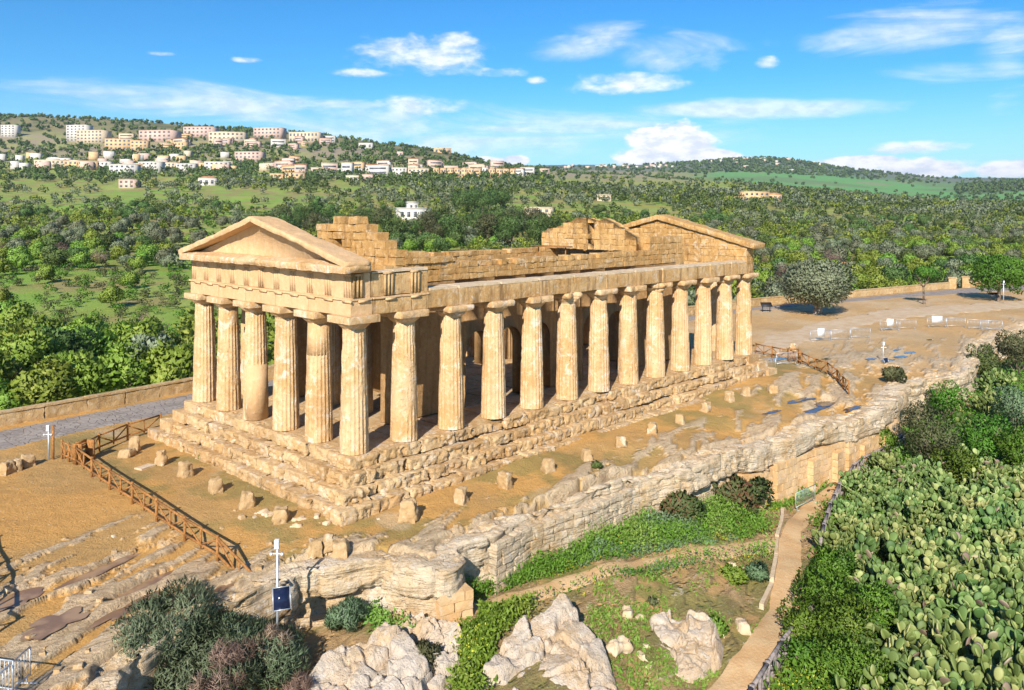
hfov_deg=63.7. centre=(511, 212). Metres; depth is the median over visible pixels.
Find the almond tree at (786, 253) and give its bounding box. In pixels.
[782,249,799,260]
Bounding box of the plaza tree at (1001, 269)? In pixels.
[968,253,1023,300]
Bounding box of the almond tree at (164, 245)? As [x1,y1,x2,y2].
[156,241,176,254]
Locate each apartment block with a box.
[1,125,20,136]
[34,160,62,167]
[63,160,97,169]
[66,125,92,140]
[76,130,111,142]
[98,161,112,169]
[104,138,134,149]
[109,164,140,175]
[118,179,139,187]
[130,140,149,150]
[138,161,164,172]
[139,130,181,141]
[165,162,178,168]
[171,142,188,148]
[176,163,197,170]
[183,126,218,137]
[204,161,230,170]
[208,131,247,143]
[234,151,265,161]
[253,127,286,138]
[269,173,284,178]
[284,172,305,178]
[289,132,322,142]
[345,175,359,181]
[359,143,373,149]
[362,174,373,182]
[390,167,407,174]
[395,151,403,156]
[408,168,429,175]
[433,148,450,154]
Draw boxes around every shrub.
[413,638,442,673]
[591,460,603,468]
[645,595,657,606]
[659,490,706,522]
[708,612,729,637]
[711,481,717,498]
[713,473,774,517]
[720,563,748,585]
[743,558,770,582]
[879,426,899,450]
[881,366,906,383]
[898,400,966,461]
[923,380,971,423]
[930,444,981,484]
[952,412,1012,459]
[965,343,1001,385]
[992,385,1023,431]
[992,428,1023,469]
[994,329,1023,374]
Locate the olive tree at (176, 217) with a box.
[171,214,184,224]
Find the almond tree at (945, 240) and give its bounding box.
[940,238,949,243]
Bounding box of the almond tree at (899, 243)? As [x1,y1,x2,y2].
[892,239,902,245]
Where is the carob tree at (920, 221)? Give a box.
[918,217,929,224]
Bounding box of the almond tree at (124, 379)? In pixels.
[90,339,159,392]
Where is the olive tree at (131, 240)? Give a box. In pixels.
[123,236,135,245]
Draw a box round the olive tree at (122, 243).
[110,240,129,250]
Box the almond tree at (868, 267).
[862,263,884,272]
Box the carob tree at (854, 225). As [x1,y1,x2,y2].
[848,222,861,229]
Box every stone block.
[117,448,136,457]
[128,435,140,451]
[154,449,167,465]
[176,461,194,478]
[208,476,223,494]
[238,490,255,509]
[271,505,289,524]
[397,497,419,523]
[453,486,469,505]
[497,470,513,489]
[540,457,555,473]
[580,448,592,461]
[615,435,626,447]
[646,422,657,434]
[675,414,685,424]
[699,401,711,412]
[724,390,734,402]
[740,386,751,395]
[766,383,778,393]
[789,343,795,351]
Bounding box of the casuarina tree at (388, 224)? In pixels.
[378,210,410,233]
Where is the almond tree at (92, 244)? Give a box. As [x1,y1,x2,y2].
[84,237,107,252]
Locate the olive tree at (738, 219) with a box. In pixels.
[730,217,741,227]
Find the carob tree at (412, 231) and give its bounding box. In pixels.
[407,227,418,237]
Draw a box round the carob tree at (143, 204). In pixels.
[138,202,150,208]
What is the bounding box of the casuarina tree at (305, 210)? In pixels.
[293,199,315,224]
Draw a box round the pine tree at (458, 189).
[451,186,466,200]
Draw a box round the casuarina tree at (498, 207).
[484,205,504,215]
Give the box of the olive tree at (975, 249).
[971,247,988,255]
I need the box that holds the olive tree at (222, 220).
[215,216,228,225]
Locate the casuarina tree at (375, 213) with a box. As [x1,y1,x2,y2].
[367,206,387,223]
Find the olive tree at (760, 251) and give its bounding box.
[754,247,771,258]
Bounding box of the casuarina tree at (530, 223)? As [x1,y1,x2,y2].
[524,211,553,242]
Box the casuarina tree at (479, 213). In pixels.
[470,204,490,218]
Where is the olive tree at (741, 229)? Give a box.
[738,226,747,234]
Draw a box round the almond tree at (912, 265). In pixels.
[904,257,930,273]
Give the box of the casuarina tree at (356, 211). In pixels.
[353,206,371,215]
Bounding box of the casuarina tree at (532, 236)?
[523,225,543,241]
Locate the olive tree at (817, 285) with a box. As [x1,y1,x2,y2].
[775,258,857,314]
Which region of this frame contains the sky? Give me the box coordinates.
[0,0,1023,177]
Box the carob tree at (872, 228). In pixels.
[865,225,875,231]
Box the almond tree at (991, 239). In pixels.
[987,236,999,241]
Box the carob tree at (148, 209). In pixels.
[143,206,156,215]
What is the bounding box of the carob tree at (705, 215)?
[702,212,709,220]
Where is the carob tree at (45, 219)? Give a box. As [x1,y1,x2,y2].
[41,217,50,222]
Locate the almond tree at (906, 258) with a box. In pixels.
[900,253,917,263]
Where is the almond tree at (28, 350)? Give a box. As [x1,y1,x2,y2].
[0,330,68,377]
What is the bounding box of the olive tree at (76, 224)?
[68,219,84,228]
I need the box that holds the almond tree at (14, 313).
[0,301,39,327]
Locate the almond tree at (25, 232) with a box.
[14,227,35,239]
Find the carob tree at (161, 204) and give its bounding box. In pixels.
[154,201,169,210]
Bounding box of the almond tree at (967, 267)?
[958,264,978,279]
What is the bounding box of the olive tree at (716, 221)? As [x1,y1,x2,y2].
[711,219,721,226]
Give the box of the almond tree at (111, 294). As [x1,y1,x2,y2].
[98,284,124,305]
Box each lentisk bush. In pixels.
[775,595,845,646]
[779,634,855,688]
[790,564,855,618]
[807,543,858,588]
[809,587,879,649]
[810,627,897,689]
[846,579,898,639]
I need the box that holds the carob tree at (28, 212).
[19,207,34,217]
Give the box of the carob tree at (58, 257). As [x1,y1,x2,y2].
[41,245,69,267]
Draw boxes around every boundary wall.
[0,364,273,426]
[688,282,949,314]
[970,280,1009,287]
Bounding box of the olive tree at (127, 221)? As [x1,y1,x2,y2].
[119,217,131,226]
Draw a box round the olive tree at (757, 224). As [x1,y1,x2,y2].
[751,220,761,227]
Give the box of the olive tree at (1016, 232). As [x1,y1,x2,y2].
[1012,230,1023,234]
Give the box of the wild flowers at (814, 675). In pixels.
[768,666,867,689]
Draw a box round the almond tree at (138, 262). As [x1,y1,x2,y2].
[127,255,148,268]
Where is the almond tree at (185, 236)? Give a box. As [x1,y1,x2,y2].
[183,233,189,240]
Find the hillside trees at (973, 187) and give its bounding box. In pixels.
[0,112,1023,200]
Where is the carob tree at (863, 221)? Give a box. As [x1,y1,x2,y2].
[857,218,872,227]
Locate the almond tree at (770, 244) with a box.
[767,242,774,251]
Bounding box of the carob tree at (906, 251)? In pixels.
[898,249,918,260]
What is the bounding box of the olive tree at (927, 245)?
[918,244,934,256]
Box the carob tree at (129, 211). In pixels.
[122,208,135,217]
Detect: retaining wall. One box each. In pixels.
[435,583,472,620]
[487,484,660,594]
[727,468,772,509]
[769,457,797,503]
[797,441,845,493]
[845,419,901,470]
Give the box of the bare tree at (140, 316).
[135,311,169,332]
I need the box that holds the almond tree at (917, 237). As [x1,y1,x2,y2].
[908,235,922,241]
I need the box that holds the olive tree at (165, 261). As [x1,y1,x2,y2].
[159,253,176,267]
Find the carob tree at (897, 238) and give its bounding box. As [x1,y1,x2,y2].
[888,235,903,241]
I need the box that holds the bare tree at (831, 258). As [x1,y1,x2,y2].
[824,248,841,260]
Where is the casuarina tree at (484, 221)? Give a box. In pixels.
[475,213,500,246]
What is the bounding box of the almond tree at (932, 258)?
[927,254,941,264]
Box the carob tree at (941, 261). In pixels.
[934,258,946,267]
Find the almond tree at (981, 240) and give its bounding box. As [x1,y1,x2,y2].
[972,237,986,242]
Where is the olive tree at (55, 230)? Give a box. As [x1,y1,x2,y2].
[48,227,61,233]
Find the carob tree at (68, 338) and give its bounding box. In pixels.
[32,324,99,353]
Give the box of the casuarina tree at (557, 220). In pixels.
[547,215,560,227]
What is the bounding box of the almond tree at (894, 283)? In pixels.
[889,278,904,286]
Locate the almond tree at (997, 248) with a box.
[990,243,1006,255]
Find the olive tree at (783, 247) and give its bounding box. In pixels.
[772,245,788,255]
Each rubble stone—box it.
[0,460,16,475]
[14,458,23,471]
[20,453,36,467]
[305,538,322,558]
[322,533,333,553]
[331,537,349,558]
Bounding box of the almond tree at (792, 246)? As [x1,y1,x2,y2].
[788,242,799,250]
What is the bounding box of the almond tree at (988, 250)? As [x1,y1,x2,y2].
[974,245,993,254]
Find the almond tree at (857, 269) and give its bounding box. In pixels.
[843,264,866,274]
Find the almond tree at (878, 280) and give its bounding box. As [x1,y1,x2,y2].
[861,271,891,288]
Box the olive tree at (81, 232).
[76,230,84,237]
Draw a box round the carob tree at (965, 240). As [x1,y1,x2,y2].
[954,235,973,243]
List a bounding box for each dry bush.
[185,669,207,689]
[202,634,258,689]
[253,621,294,688]
[280,670,314,689]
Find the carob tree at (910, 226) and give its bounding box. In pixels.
[901,223,915,230]
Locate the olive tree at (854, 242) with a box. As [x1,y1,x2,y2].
[848,238,863,247]
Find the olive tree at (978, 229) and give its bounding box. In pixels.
[971,225,985,234]
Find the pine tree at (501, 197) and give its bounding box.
[492,188,509,205]
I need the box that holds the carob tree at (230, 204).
[220,202,234,207]
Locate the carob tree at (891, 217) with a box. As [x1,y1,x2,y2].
[887,215,897,220]
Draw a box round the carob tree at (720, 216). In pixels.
[708,213,723,220]
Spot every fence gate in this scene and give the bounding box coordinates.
[73,439,94,464]
[788,348,800,362]
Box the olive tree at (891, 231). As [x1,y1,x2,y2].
[887,229,900,235]
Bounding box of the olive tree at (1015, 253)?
[1006,248,1022,258]
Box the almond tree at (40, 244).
[34,240,45,247]
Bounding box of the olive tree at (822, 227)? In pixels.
[810,224,828,234]
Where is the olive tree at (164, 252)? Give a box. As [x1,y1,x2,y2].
[154,247,174,263]
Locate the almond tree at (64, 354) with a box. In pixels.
[51,350,86,374]
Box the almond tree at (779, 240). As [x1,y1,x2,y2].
[766,237,783,246]
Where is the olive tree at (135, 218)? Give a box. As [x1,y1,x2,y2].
[128,213,142,223]
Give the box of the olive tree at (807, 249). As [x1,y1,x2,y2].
[800,245,813,252]
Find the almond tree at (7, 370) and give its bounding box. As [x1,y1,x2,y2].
[0,349,29,380]
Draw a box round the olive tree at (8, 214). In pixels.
[4,211,21,220]
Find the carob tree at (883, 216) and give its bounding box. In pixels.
[876,214,885,221]
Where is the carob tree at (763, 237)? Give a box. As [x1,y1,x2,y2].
[754,232,770,245]
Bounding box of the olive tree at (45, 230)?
[39,222,57,235]
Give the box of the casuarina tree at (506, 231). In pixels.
[491,219,516,241]
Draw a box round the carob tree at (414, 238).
[407,233,423,249]
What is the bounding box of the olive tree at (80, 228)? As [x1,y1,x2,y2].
[72,225,88,233]
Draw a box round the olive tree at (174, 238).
[169,233,182,243]
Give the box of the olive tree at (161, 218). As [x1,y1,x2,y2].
[157,217,167,224]
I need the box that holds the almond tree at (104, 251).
[88,247,106,254]
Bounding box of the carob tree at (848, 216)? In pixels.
[845,214,855,219]
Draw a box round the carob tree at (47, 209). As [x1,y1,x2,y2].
[41,208,53,213]
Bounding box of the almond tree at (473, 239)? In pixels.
[468,236,484,248]
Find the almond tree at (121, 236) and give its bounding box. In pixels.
[114,231,124,238]
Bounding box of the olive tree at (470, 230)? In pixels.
[462,225,476,235]
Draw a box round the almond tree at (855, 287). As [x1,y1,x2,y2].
[846,278,861,289]
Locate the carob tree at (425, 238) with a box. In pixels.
[421,234,437,247]
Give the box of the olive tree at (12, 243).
[5,240,31,250]
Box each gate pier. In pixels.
[947,277,956,288]
[960,276,969,287]
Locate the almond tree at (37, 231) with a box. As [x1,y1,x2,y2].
[28,227,41,239]
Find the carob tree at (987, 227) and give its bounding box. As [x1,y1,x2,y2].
[980,225,991,232]
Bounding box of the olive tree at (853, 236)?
[851,234,860,239]
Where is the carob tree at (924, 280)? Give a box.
[909,262,943,283]
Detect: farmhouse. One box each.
[394,202,429,219]
[524,207,555,216]
[737,191,769,199]
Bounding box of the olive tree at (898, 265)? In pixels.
[882,263,908,281]
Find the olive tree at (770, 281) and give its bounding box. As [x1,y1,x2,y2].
[763,275,783,290]
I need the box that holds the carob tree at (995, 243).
[988,241,1007,247]
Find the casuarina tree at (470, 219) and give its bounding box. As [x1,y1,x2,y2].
[462,209,483,228]
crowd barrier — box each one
[0,646,37,689]
[0,658,17,689]
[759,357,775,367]
[776,351,797,364]
[792,484,814,510]
[810,328,830,340]
[830,329,850,339]
[851,328,868,337]
[881,319,898,330]
[896,320,915,328]
[927,316,946,327]
[947,318,965,327]
[967,319,987,328]
[980,320,1002,329]
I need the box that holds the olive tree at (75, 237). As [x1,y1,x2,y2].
[66,234,83,242]
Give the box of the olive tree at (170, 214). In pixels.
[166,212,174,218]
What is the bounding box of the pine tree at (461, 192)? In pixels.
[450,188,467,200]
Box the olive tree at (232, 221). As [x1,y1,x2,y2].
[228,216,241,224]
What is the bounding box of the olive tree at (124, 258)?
[119,255,132,264]
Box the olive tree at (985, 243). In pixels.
[980,240,990,247]
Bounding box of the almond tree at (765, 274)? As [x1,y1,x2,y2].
[752,267,773,287]
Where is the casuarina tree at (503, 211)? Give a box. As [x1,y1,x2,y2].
[496,205,511,218]
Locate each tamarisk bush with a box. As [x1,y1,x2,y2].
[110,612,175,662]
[123,574,225,662]
[143,619,269,689]
[183,607,267,687]
[239,617,311,689]
[323,595,370,632]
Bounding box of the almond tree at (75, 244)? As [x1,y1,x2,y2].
[69,239,87,248]
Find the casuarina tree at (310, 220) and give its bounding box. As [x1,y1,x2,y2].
[303,217,317,233]
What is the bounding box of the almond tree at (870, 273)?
[865,269,876,276]
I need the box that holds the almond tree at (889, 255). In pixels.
[877,252,900,263]
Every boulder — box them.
[306,621,432,689]
[400,611,463,653]
[426,651,459,689]
[481,593,617,689]
[649,609,723,683]
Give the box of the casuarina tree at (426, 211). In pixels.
[424,210,439,228]
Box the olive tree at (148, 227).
[140,221,159,233]
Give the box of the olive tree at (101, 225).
[91,221,105,232]
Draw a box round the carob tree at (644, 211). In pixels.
[640,209,648,215]
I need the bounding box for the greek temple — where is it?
[148,214,776,526]
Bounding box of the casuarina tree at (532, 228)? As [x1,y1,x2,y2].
[524,217,549,239]
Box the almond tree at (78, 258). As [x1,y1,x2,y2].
[70,251,93,265]
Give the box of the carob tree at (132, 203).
[128,200,138,206]
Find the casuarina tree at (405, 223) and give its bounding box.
[392,221,411,233]
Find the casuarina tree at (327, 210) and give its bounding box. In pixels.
[315,199,340,219]
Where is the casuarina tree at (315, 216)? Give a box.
[306,212,322,221]
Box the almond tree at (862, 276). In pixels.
[852,272,869,286]
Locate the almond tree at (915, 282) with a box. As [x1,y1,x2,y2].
[910,280,923,284]
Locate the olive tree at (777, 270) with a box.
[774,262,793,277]
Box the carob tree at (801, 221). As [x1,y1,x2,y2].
[796,218,806,224]
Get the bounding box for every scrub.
[0,204,1017,349]
[0,204,1023,338]
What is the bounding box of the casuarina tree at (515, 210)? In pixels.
[501,208,520,222]
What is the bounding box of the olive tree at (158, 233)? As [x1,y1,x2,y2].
[148,226,166,240]
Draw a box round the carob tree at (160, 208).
[155,205,164,212]
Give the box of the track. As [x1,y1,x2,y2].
[753,300,1023,356]
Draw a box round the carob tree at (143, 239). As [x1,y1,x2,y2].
[134,234,153,244]
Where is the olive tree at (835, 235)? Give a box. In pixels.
[833,234,844,239]
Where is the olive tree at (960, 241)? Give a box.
[946,238,964,247]
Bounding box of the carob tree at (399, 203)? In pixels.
[394,200,405,207]
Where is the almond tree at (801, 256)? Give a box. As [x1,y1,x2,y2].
[786,250,808,262]
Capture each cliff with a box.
[83,566,291,689]
[251,467,684,630]
[628,383,910,511]
[887,323,1023,427]
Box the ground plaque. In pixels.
[134,463,155,470]
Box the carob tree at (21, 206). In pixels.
[17,205,34,211]
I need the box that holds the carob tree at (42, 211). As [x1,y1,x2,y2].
[36,210,47,214]
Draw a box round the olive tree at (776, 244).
[769,242,788,251]
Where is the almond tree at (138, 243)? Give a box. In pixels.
[133,240,145,249]
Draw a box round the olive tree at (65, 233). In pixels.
[60,229,75,237]
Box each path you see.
[392,538,785,624]
[707,482,841,689]
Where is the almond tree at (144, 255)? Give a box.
[137,251,148,262]
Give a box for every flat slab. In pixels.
[257,508,272,516]
[290,523,302,527]
[291,515,305,521]
[314,513,320,518]
[322,519,330,525]
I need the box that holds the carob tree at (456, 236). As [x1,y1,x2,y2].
[446,230,463,241]
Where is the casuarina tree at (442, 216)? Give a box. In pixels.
[434,211,451,226]
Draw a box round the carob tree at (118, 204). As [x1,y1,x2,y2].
[115,202,124,208]
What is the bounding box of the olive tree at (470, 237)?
[463,234,477,245]
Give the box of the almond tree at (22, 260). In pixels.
[6,252,33,267]
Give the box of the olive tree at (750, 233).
[743,229,760,237]
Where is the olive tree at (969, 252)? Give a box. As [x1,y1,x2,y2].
[961,249,973,254]
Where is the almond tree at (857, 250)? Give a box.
[854,247,863,256]
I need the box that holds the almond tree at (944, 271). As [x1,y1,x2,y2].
[939,269,961,282]
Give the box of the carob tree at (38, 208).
[33,205,45,215]
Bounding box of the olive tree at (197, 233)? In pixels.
[188,229,208,241]
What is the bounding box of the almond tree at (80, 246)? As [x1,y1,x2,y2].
[70,245,88,252]
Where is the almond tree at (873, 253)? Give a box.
[865,249,882,264]
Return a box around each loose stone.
[3,584,14,593]
[9,676,18,682]
[15,559,21,563]
[25,633,34,640]
[53,666,62,673]
[72,661,83,669]
[84,589,93,593]
[96,597,104,602]
[217,570,225,574]
[238,514,245,519]
[254,564,261,570]
[605,634,633,657]
[622,605,633,619]
[637,651,647,661]
[735,617,750,634]
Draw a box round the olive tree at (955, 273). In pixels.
[941,268,972,288]
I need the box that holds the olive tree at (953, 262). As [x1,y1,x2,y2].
[943,258,963,268]
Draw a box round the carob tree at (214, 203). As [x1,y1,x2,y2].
[211,200,220,207]
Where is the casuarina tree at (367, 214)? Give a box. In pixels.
[359,209,372,222]
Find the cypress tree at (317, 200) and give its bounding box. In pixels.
[312,196,322,215]
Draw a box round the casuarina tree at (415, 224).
[410,218,427,234]
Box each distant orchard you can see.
[0,144,1023,305]
[0,145,1023,360]
[0,145,1023,372]
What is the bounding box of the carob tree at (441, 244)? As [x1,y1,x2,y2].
[432,236,451,250]
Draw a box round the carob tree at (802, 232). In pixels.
[799,230,811,237]
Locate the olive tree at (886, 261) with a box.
[877,257,894,265]
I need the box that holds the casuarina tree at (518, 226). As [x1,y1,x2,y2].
[494,212,524,246]
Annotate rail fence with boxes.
[61,439,74,461]
[75,413,160,464]
[75,447,261,582]
[747,596,815,689]
[755,342,849,394]
[819,432,904,545]
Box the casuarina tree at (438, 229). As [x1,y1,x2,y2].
[431,223,446,236]
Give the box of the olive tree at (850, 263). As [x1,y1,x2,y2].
[846,261,866,269]
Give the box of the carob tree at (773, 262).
[768,257,787,274]
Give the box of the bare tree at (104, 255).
[89,247,110,263]
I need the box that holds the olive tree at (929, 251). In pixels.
[920,246,940,258]
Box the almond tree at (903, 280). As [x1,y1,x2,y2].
[894,277,907,284]
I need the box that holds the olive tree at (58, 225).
[46,221,63,230]
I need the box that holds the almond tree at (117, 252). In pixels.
[109,245,130,259]
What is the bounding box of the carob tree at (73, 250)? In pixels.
[67,247,87,255]
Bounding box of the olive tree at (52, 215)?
[48,211,58,219]
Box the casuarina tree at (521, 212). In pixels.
[510,203,529,219]
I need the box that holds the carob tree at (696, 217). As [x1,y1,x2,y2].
[690,213,702,223]
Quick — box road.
[0,286,1023,449]
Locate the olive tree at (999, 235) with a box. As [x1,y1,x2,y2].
[996,234,1009,239]
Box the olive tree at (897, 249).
[890,245,900,257]
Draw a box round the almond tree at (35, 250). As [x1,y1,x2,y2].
[28,244,48,259]
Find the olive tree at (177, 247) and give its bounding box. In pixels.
[175,244,183,254]
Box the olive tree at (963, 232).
[955,230,968,234]
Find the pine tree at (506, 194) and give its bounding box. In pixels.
[496,186,512,207]
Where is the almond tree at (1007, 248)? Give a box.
[995,242,1011,253]
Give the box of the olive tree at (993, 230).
[989,228,1001,236]
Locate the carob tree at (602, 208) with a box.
[596,204,606,213]
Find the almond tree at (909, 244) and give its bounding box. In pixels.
[902,239,914,248]
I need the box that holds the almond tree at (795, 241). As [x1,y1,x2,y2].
[785,238,802,247]
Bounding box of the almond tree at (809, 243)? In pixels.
[806,240,815,246]
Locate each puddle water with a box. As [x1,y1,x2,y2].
[0,587,44,610]
[20,606,88,640]
[53,553,140,589]
[87,590,160,628]
[115,570,173,598]
[120,604,179,635]
[209,583,233,600]
[762,410,780,413]
[768,357,786,360]
[787,397,814,403]
[803,404,833,412]
[815,401,834,406]
[843,405,861,411]
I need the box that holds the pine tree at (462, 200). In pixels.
[452,191,471,208]
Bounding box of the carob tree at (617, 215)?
[612,213,624,221]
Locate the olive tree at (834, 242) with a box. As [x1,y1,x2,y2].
[826,239,842,246]
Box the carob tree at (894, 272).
[877,266,909,280]
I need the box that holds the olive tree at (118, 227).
[110,221,127,232]
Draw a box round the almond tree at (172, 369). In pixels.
[138,337,193,383]
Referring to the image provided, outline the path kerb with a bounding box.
[759,507,784,609]
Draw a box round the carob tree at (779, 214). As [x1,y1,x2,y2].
[774,211,784,218]
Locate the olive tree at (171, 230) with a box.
[165,227,183,237]
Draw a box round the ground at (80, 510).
[0,116,1023,689]
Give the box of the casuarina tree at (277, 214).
[272,209,293,221]
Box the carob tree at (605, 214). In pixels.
[596,213,609,218]
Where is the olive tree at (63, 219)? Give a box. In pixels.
[55,214,69,224]
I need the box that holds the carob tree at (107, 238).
[94,233,118,248]
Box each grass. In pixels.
[360,596,421,643]
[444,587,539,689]
[464,492,779,604]
[576,555,773,689]
[756,410,1021,689]
[768,479,828,511]
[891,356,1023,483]
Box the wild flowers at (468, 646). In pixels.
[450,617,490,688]
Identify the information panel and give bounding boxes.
[760,302,772,311]
[988,292,998,300]
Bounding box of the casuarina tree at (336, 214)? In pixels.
[328,210,344,223]
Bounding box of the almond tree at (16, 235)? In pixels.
[10,234,24,239]
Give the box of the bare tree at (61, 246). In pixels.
[56,241,70,248]
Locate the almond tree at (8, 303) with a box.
[0,298,17,312]
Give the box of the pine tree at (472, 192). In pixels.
[470,187,481,210]
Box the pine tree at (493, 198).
[480,188,498,211]
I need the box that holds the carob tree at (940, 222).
[932,218,945,227]
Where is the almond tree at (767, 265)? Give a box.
[758,261,772,271]
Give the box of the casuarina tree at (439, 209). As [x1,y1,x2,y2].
[426,200,451,213]
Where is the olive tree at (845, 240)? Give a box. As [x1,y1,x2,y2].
[838,237,851,245]
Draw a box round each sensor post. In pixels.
[43,425,53,459]
[270,539,290,631]
[881,342,888,362]
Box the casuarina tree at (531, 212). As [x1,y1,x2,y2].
[523,207,539,220]
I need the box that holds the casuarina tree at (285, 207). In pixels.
[272,204,291,217]
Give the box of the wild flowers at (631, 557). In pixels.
[472,513,777,596]
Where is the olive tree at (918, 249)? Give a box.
[911,245,926,257]
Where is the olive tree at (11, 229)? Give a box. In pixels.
[5,224,20,237]
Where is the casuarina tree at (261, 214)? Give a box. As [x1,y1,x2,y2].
[243,206,273,218]
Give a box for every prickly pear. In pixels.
[811,529,873,559]
[824,522,871,557]
[826,509,880,532]
[829,469,874,499]
[832,498,873,522]
[835,647,933,689]
[836,547,888,582]
[838,552,901,583]
[838,616,929,673]
[842,519,897,559]
[843,633,930,684]
[848,573,910,612]
[850,493,887,517]
[851,481,891,509]
[852,465,900,489]
[853,531,940,574]
[861,684,930,689]
[866,476,905,498]
[866,511,899,531]
[867,450,910,478]
[874,598,932,653]
[875,577,949,623]
[879,515,930,551]
[879,536,946,567]
[880,490,923,522]
[882,558,949,600]
[883,603,957,651]
[886,499,946,532]
[890,483,956,523]
[891,461,928,489]
[892,455,942,479]
[893,612,1019,688]
[895,649,990,689]
[896,476,957,500]
[902,485,962,514]
[912,549,969,602]
[913,449,941,467]
[913,647,1010,683]
[914,468,955,494]
[918,524,981,557]
[924,570,984,615]
[926,442,981,458]
[926,532,975,569]
[927,474,994,505]
[927,602,1023,647]
[928,457,947,471]
[928,500,989,533]
[928,512,975,549]
[929,572,996,622]
[937,631,1011,682]
[939,653,1002,689]
[941,531,998,580]
[941,534,1023,575]
[950,605,1009,667]
[955,412,1000,442]
[956,461,993,489]
[957,482,1015,519]
[957,503,998,542]
[958,513,1005,541]
[960,493,1019,516]
[961,555,1023,600]
[961,680,973,689]
[965,585,1014,627]
[967,456,1002,466]
[969,383,1002,416]
[970,513,1023,536]
[971,367,1016,391]
[971,642,1023,689]
[972,495,1023,527]
[976,537,1023,555]
[977,577,1023,613]
[978,456,1013,478]
[978,527,1020,552]
[980,468,1006,494]
[981,477,1021,504]
[989,640,1023,686]
[993,596,1023,644]
[994,468,1023,486]
[995,474,1023,495]
[997,575,1023,611]
[999,625,1023,655]
[1000,463,1023,482]
[1000,555,1023,599]
[1004,480,1023,506]
[1006,498,1023,514]
[1007,526,1023,540]
[1007,548,1023,570]
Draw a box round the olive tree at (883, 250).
[878,246,895,255]
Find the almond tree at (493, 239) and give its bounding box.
[487,235,499,246]
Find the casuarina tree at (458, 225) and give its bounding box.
[440,210,469,234]
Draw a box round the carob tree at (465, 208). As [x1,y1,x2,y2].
[455,204,469,212]
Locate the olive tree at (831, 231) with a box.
[824,227,834,236]
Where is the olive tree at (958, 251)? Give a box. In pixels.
[953,248,966,256]
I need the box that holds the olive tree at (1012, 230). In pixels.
[1009,227,1020,233]
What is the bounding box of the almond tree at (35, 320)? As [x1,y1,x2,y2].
[15,313,66,328]
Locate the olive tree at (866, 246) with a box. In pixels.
[854,243,873,250]
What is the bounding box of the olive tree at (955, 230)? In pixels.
[948,228,957,234]
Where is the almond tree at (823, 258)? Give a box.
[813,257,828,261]
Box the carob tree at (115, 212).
[111,209,122,217]
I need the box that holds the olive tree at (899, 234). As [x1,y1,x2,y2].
[894,231,906,238]
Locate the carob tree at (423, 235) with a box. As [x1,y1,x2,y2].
[419,232,431,241]
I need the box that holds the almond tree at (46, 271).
[35,263,54,279]
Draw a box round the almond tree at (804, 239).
[801,236,814,243]
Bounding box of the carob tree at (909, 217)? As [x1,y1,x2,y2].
[905,215,917,222]
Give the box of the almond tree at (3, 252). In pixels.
[0,246,9,259]
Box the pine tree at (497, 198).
[489,188,504,209]
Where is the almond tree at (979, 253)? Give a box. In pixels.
[972,252,990,255]
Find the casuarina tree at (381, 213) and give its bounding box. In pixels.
[368,207,392,225]
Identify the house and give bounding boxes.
[0,154,6,160]
[10,161,21,168]
[15,155,24,161]
[19,163,30,169]
[30,153,42,158]
[36,162,50,169]
[80,161,93,169]
[89,152,98,158]
[98,158,108,160]
[103,151,114,158]
[119,133,134,138]
[121,161,135,163]
[133,154,139,161]
[138,153,150,159]
[160,143,173,149]
[169,154,180,159]
[173,138,187,141]
[176,156,186,162]
[182,134,192,138]
[184,151,192,156]
[198,176,217,185]
[214,138,222,146]
[216,164,229,169]
[220,152,228,157]
[223,139,231,144]
[244,139,257,145]
[245,141,261,147]
[259,164,268,171]
[271,139,285,146]
[274,160,294,167]
[277,164,293,168]
[282,165,294,171]
[287,143,298,148]
[288,156,299,161]
[294,136,304,142]
[294,164,306,171]
[301,141,307,146]
[310,167,327,173]
[319,138,331,143]
[321,163,337,170]
[323,136,335,142]
[341,162,353,172]
[351,161,365,167]
[367,164,390,175]
[376,160,391,164]
[408,158,418,164]
[408,165,419,167]
[427,160,441,167]
[444,165,457,168]
[454,168,459,176]
[461,168,466,176]
[468,164,486,167]
[468,168,473,174]
[474,168,481,176]
[489,168,494,176]
[490,160,503,167]
[510,168,525,176]
[520,167,534,172]
[539,168,549,173]
[597,194,610,200]
[769,193,781,200]
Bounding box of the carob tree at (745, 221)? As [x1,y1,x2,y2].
[740,218,753,226]
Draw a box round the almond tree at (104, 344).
[71,324,118,355]
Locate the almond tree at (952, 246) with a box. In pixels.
[944,241,962,255]
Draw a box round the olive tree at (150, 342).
[123,332,180,372]
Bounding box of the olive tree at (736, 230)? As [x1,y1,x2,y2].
[728,228,739,234]
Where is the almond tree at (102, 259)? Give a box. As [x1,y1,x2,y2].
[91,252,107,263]
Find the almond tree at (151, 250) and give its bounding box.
[134,242,158,260]
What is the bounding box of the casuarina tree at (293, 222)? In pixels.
[276,208,303,228]
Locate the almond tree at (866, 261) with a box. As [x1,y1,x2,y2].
[857,259,871,264]
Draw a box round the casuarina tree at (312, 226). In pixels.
[306,220,327,234]
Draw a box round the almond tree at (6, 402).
[0,377,29,409]
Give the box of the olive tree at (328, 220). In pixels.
[321,218,331,223]
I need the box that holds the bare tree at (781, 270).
[775,264,785,278]
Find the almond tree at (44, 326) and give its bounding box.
[15,323,60,334]
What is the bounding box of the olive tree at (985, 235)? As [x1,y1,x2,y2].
[979,232,988,238]
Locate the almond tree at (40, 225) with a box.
[36,222,45,229]
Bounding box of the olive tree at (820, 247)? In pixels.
[813,241,827,253]
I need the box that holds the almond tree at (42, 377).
[5,356,79,406]
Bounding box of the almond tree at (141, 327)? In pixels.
[106,316,160,346]
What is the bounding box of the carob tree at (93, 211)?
[83,208,99,217]
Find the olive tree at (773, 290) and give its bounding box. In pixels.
[763,281,793,296]
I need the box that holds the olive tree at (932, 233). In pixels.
[931,231,940,239]

